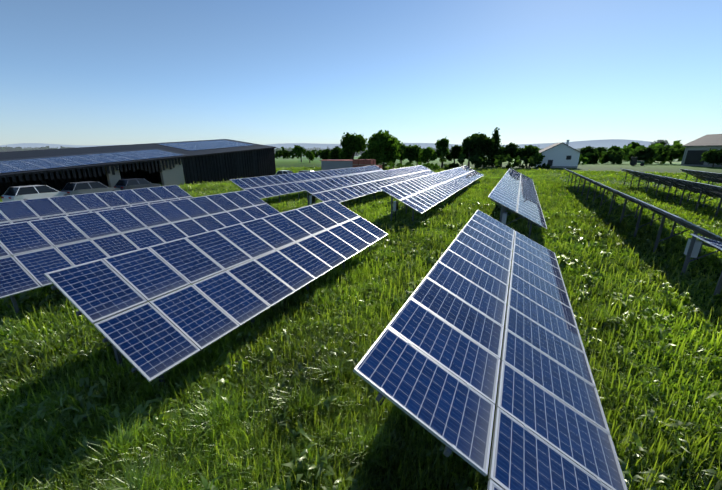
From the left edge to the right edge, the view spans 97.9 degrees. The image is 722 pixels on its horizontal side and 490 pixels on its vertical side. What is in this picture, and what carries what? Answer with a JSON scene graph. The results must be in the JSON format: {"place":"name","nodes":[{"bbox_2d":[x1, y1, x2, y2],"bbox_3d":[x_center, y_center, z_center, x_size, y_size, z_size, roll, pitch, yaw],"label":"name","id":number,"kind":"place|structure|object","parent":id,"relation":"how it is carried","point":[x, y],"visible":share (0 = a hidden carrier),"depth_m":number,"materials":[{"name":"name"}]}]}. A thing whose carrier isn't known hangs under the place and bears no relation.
{"place":"outdoors","nodes":[
{"label":"outdoors","id":0,"kind":"place"},
{"bbox_2d":[0,139,669,148],"bbox_3d":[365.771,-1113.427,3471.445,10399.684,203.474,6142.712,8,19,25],"label":"distant hills","id":1,"kind":"structure","parent":0,"point":[612,141],"depth_m":5097.44,"materials":[{"name":"grey"}]},
{"bbox_2d":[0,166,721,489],"bbox_3d":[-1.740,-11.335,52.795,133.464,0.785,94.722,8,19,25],"label":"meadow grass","id":2,"kind":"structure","parent":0,"point":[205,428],"depth_m":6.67,"materials":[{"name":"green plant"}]},
{"bbox_2d":[0,155,721,489],"bbox_3d":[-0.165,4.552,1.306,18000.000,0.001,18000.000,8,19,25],"label":"ground","id":3,"kind":"structure","parent":0,"point":[667,166],"depth_m":13.40,"materials":[{"name":"green plant"}]},
{"bbox_2d":[0,145,51,151],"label":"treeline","id":4,"kind":"object","parent":3,"relation":"on","point":[5,149],"depth_m":208.83,"materials":[{"name":"green plant"}]},
{"bbox_2d":[1,185,67,201],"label":"white car","id":5,"kind":"object","parent":3,"relation":"on","point":[16,193],"visible":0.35,"depth_m":28.09,"materials":[{"name":"white paint"}]},
{"bbox_2d":[61,181,120,194],"bbox_3d":[-28.059,-5.796,32.783,1.802,1.592,4.705,6,18,20],"label":"grey car","id":6,"kind":"object","parent":3,"relation":"on","point":[77,188],"visible":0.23,"depth_m":31.65,"materials":[{"name":"grey paint"}]},
{"bbox_2d":[0,185,192,224],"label":"solar panels","id":7,"kind":"object","parent":3,"relation":"on","point":[17,211],"visible":0.4,"depth_m":17.25,"materials":[{"name":"blue glass"}]},
{"bbox_2d":[114,178,160,189],"bbox_3d":[-26.151,-7.010,36.909,1.802,1.542,4.605,5,18,18],"label":"dark car","id":8,"kind":"object","parent":3,"relation":"on","point":[127,184],"visible":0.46,"depth_m":35.62,"materials":[{"name":"grey paint"}]},
{"bbox_2d":[0,139,275,195],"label":"hall building","id":9,"kind":"structure","parent":3,"relation":"on","point":[216,164],"depth_m":43.71,"materials":[{"name":"black metal"}]},
{"bbox_2d":[0,139,258,172],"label":"solar panels","id":10,"kind":"object","parent":9,"relation":"on","point":[22,164],"visible":1,"depth_m":38.87,"materials":[{"name":"glass"}]},
{"bbox_2d":[0,190,279,313],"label":"solar panels","id":11,"kind":"object","parent":3,"relation":"on","point":[77,239],"visible":0.79,"depth_m":11.94,"materials":[{"name":"glass"}]},
{"bbox_2d":[44,199,387,384],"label":"solar panels","id":12,"kind":"object","parent":3,"relation":"on","point":[155,338],"visible":1,"depth_m":7.73,"materials":[{"name":"glass"}]},
{"bbox_2d":[23,147,433,149],"bbox_3d":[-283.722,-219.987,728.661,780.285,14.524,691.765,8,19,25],"label":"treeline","id":13,"kind":"object","parent":3,"relation":"on","point":[73,147],"depth_m":649.15,"materials":[{"name":"green plant"}]},
{"bbox_2d":[275,170,292,174],"bbox_3d":[-11.806,-11.243,51.058,4.305,1.592,1.802,5,18,18],"label":"white car","id":14,"kind":"object","parent":3,"relation":"on","point":[283,172],"visible":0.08,"depth_m":50.53,"materials":[{"name":"white paint"}]},
{"bbox_2d":[274,147,320,152],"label":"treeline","id":15,"kind":"object","parent":3,"relation":"on","point":[289,149],"depth_m":313.57,"materials":[{"name":"green plant"}]},
{"bbox_2d":[293,145,305,161],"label":"tree","id":16,"kind":"object","parent":3,"relation":"on","point":[299,150],"visible":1,"depth_m":137.25,"materials":[{"name":"green plant"}]},
{"bbox_2d":[274,147,329,158],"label":"trees","id":17,"kind":"object","parent":3,"relation":"on","point":[284,153],"visible":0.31,"depth_m":192.85,"materials":[{"name":"green plant"}]},
{"bbox_2d":[230,165,383,201],"bbox_3d":[-3.082,-8.184,39.645,3.032,2.420,30.680,8,19,25],"label":"solar panel array","id":18,"kind":"object","parent":3,"relation":"on","point":[261,187],"visible":0.81,"depth_m":31.03,"materials":[{"name":"blue glass"}]},
{"bbox_2d":[305,151,314,162],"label":"tree","id":19,"kind":"object","parent":3,"relation":"on","point":[310,155],"visible":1,"depth_m":123.55,"materials":[{"name":"green plant"}]},
{"bbox_2d":[320,149,330,159],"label":"tree","id":20,"kind":"object","parent":3,"relation":"on","point":[324,154],"visible":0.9,"depth_m":94.52,"materials":[{"name":"green plant"}]},
{"bbox_2d":[329,146,341,159],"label":"tree","id":21,"kind":"object","parent":3,"relation":"on","point":[335,152],"visible":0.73,"depth_m":81.16,"materials":[{"name":"green plant"}]},
{"bbox_2d":[320,159,352,169],"bbox_3d":[-3.724,-16.678,67.002,8.828,2.840,5.662,4,17,13],"label":"shipping container","id":22,"kind":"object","parent":3,"relation":"on","point":[328,164],"depth_m":64.58,"materials":[{"name":"grey metal"}]},
{"bbox_2d":[4,139,670,148],"bbox_3d":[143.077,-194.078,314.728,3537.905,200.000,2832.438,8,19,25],"label":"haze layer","id":23,"kind":"object","parent":3,"relation":"on","point":[405,144],"depth_m":1416.53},
{"bbox_2d":[338,132,367,159],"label":"tree","id":24,"kind":"object","parent":3,"relation":"on","point":[351,144],"visible":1,"depth_m":75.01,"materials":[{"name":"green plant"}]},
{"bbox_2d":[0,199,721,489],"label":"meadow weeds","id":25,"kind":"object","parent":3,"relation":"on","point":[322,467],"visible":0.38,"depth_m":6.36,"materials":[{"name":"green plant"}]},
{"bbox_2d":[0,95,721,149],"bbox_3d":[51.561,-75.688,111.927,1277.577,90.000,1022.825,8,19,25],"label":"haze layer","id":26,"kind":"object","parent":3,"relation":"on","point":[535,143],"depth_m":512.22,"materials":[{"name":"white"}]},
{"bbox_2d":[295,165,434,205],"bbox_3d":[4.024,-7.825,38.454,3.032,2.420,34.760,8,19,25],"label":"solar panel array","id":27,"kind":"object","parent":3,"relation":"on","point":[343,189],"visible":0.85,"depth_m":29.43,"materials":[{"name":"blue glass"}]},
{"bbox_2d":[352,159,381,168],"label":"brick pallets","id":28,"kind":"object","parent":3,"relation":"on","point":[362,162],"visible":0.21,"depth_m":59.45,"materials":[{"name":"brown brick"}]},
{"bbox_2d":[358,148,377,164],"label":"tree","id":29,"kind":"object","parent":3,"relation":"on","point":[366,154],"visible":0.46,"depth_m":67.31,"materials":[{"name":"green plant"}]},
{"bbox_2d":[366,139,388,164],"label":"tree","id":30,"kind":"object","parent":3,"relation":"on","point":[377,147],"visible":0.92,"depth_m":66.67,"materials":[{"name":"green plant"}]},
{"bbox_2d":[367,130,401,169],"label":"tree","id":31,"kind":"object","parent":3,"relation":"on","point":[391,153],"visible":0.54,"depth_m":69.19,"materials":[{"name":"green plant"}]},
{"bbox_2d":[326,147,451,155],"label":"treeline","id":32,"kind":"object","parent":3,"relation":"on","point":[364,151],"depth_m":282.32,"materials":[{"name":"green plant"}]},
{"bbox_2d":[393,148,403,168],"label":"tree","id":33,"kind":"object","parent":3,"relation":"on","point":[399,151],"visible":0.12,"depth_m":73.52,"materials":[{"name":"green plant"}]},
{"bbox_2d":[398,142,406,162],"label":"tree","id":34,"kind":"object","parent":3,"relation":"on","point":[403,147],"visible":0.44,"depth_m":75.77,"materials":[{"name":"green plant"}]},
{"bbox_2d":[379,161,439,169],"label":"hedge","id":35,"kind":"object","parent":3,"relation":"on","point":[428,165],"visible":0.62,"depth_m":68.19,"materials":[{"name":"green plant"}]},
{"bbox_2d":[405,144,421,162],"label":"tree","id":36,"kind":"object","parent":3,"relation":"on","point":[412,153],"visible":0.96,"depth_m":75.57,"materials":[{"name":"green plant"}]},
{"bbox_2d":[418,147,436,167],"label":"tree","id":37,"kind":"object","parent":3,"relation":"on","point":[427,154],"visible":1,"depth_m":80.92,"materials":[{"name":"green plant"}]},
{"bbox_2d":[379,165,482,221],"bbox_3d":[10.678,-7.204,36.387,3.032,2.420,36.800,8,19,25],"label":"solar panel array","id":38,"kind":"object","parent":3,"relation":"on","point":[438,187],"visible":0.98,"depth_m":26.28,"materials":[{"name":"blue glass"}]},
{"bbox_2d":[433,137,449,167],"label":"tree","id":39,"kind":"object","parent":3,"relation":"on","point":[442,144],"visible":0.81,"depth_m":85.90,"materials":[{"name":"green plant"}]},
{"bbox_2d":[444,144,462,162],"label":"tree","id":40,"kind":"object","parent":3,"relation":"on","point":[455,152],"visible":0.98,"depth_m":90.21,"materials":[{"name":"green plant"}]},
{"bbox_2d":[461,136,484,166],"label":"tree","id":41,"kind":"object","parent":3,"relation":"on","point":[469,143],"visible":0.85,"depth_m":83.31,"materials":[{"name":"green plant"}]},
{"bbox_2d":[462,132,488,159],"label":"tree","id":42,"kind":"object","parent":3,"relation":"on","point":[482,138],"visible":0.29,"depth_m":84.86,"materials":[{"name":"green plant"}]},
{"bbox_2d":[480,137,494,167],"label":"tree","id":43,"kind":"object","parent":3,"relation":"on","point":[489,150],"visible":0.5,"depth_m":86.11,"materials":[{"name":"green plant"}]},
{"bbox_2d":[353,210,626,489],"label":"solar panel","id":44,"kind":"object","parent":3,"relation":"on","point":[431,362],"visible":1,"depth_m":4.54,"materials":[{"name":"glass"}]},
{"bbox_2d":[485,127,502,166],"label":"tree","id":45,"kind":"object","parent":3,"relation":"on","point":[496,144],"visible":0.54,"depth_m":92.66,"materials":[{"name":"green plant"}]},
{"bbox_2d":[439,151,549,169],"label":"hedge","id":46,"kind":"object","parent":3,"relation":"on","point":[477,161],"visible":0.96,"depth_m":82.19,"materials":[{"name":"green plant"}]},
{"bbox_2d":[499,145,507,166],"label":"tree","id":47,"kind":"object","parent":3,"relation":"on","point":[502,149],"visible":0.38,"depth_m":93.22,"materials":[{"name":"green plant"}]},
{"bbox_2d":[504,142,520,162],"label":"tree","id":48,"kind":"object","parent":3,"relation":"on","point":[511,150],"visible":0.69,"depth_m":92.72,"materials":[{"name":"green plant"}]},
{"bbox_2d":[488,168,546,237],"bbox_3d":[15.440,-5.484,30.665,3.032,2.420,32.720,8,19,25],"label":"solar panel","id":49,"kind":"object","parent":3,"relation":"on","point":[505,192],"visible":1,"depth_m":20.62,"materials":[{"name":"blue glass"}]},
{"bbox_2d":[513,148,529,167],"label":"tree","id":50,"kind":"object","parent":3,"relation":"on","point":[521,152],"visible":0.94,"depth_m":89.49,"materials":[{"name":"green plant"}]},
{"bbox_2d":[524,145,544,167],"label":"tree","id":51,"kind":"object","parent":3,"relation":"on","point":[534,150],"visible":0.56,"depth_m":89.23,"materials":[{"name":"green plant"}]},
{"bbox_2d":[539,150,588,164],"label":"hedge belt","id":52,"kind":"object","parent":3,"relation":"on","point":[584,159],"visible":0.12,"depth_m":110.19,"materials":[{"name":"green plant"}]},
{"bbox_2d":[580,146,594,152],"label":"tree","id":53,"kind":"object","parent":3,"relation":"on","point":[587,149],"visible":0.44,"depth_m":121.25,"materials":[{"name":"green plant"}]},
{"bbox_2d":[597,147,606,160],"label":"tree","id":54,"kind":"object","parent":3,"relation":"on","point":[600,149],"visible":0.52,"depth_m":134.01,"materials":[{"name":"green plant"}]},
{"bbox_2d":[606,145,621,151],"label":"tree","id":55,"kind":"object","parent":3,"relation":"on","point":[615,147],"visible":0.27,"depth_m":134.20,"materials":[{"name":"green plant"}]},
{"bbox_2d":[581,143,685,163],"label":"hedge belt","id":56,"kind":"object","parent":3,"relation":"on","point":[648,155],"visible":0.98,"depth_m":114.69,"materials":[{"name":"green plant"}]},
{"bbox_2d":[627,142,641,148],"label":"tree","id":57,"kind":"object","parent":3,"relation":"on","point":[634,145],"visible":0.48,"depth_m":171.36,"materials":[{"name":"green plant"}]},
{"bbox_2d":[630,157,644,165],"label":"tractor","id":58,"kind":"object","parent":3,"relation":"on","point":[633,161],"visible":1,"depth_m":101.69,"materials":[{"name":"black metal"}]},
{"bbox_2d":[565,168,721,274],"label":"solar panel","id":59,"kind":"object","parent":3,"relation":"on","point":[693,247],"visible":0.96,"depth_m":14.83,"materials":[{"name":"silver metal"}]},
{"bbox_2d":[621,140,682,160],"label":"treeline","id":60,"kind":"object","parent":3,"relation":"on","point":[629,148],"visible":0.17,"depth_m":151.59,"materials":[{"name":"green plant"}]},
{"bbox_2d":[650,139,668,145],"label":"tree","id":61,"kind":"object","parent":3,"relation":"on","point":[662,141],"visible":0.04,"depth_m":168.71,"materials":[{"name":"green plant"}]},
{"bbox_2d":[620,168,721,216],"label":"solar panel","id":62,"kind":"object","parent":3,"relation":"on","point":[713,191],"visible":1,"depth_m":29.66,"materials":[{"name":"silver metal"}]},
{"bbox_2d":[680,134,721,166],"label":"barn","id":63,"kind":"structure","parent":3,"relation":"on","point":[695,150],"depth_m":98.60,"materials":[{"name":"grey metal"}]},
{"bbox_2d":[680,169,721,184],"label":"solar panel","id":64,"kind":"object","parent":3,"relation":"on","point":[709,177],"visible":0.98,"depth_m":39.08,"materials":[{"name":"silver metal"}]},
{"bbox_2d":[690,234,721,295],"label":"solar panel","id":65,"kind":"object","parent":3,"relation":"on","point":[711,243],"visible":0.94,"depth_m":10.07,"materials":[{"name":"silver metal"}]},
{"bbox_2d":[700,148,721,167],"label":"tree","id":66,"kind":"object","parent":3,"relation":"on","point":[713,156],"visible":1,"depth_m":89.81,"materials":[{"name":"green plant"}]},
{"bbox_2d":[0,0,721,144],"label":"sky","id":67,"kind":"structure","parent":0,"point":[344,57],"materials":[{"name":"blue"}]},
{"bbox_2d":[537,140,581,167],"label":"white house","id":68,"kind":"structure","parent":0,"point":[560,155],"depth_m":88.78,"materials":[{"name":"white paint"}]}
]}

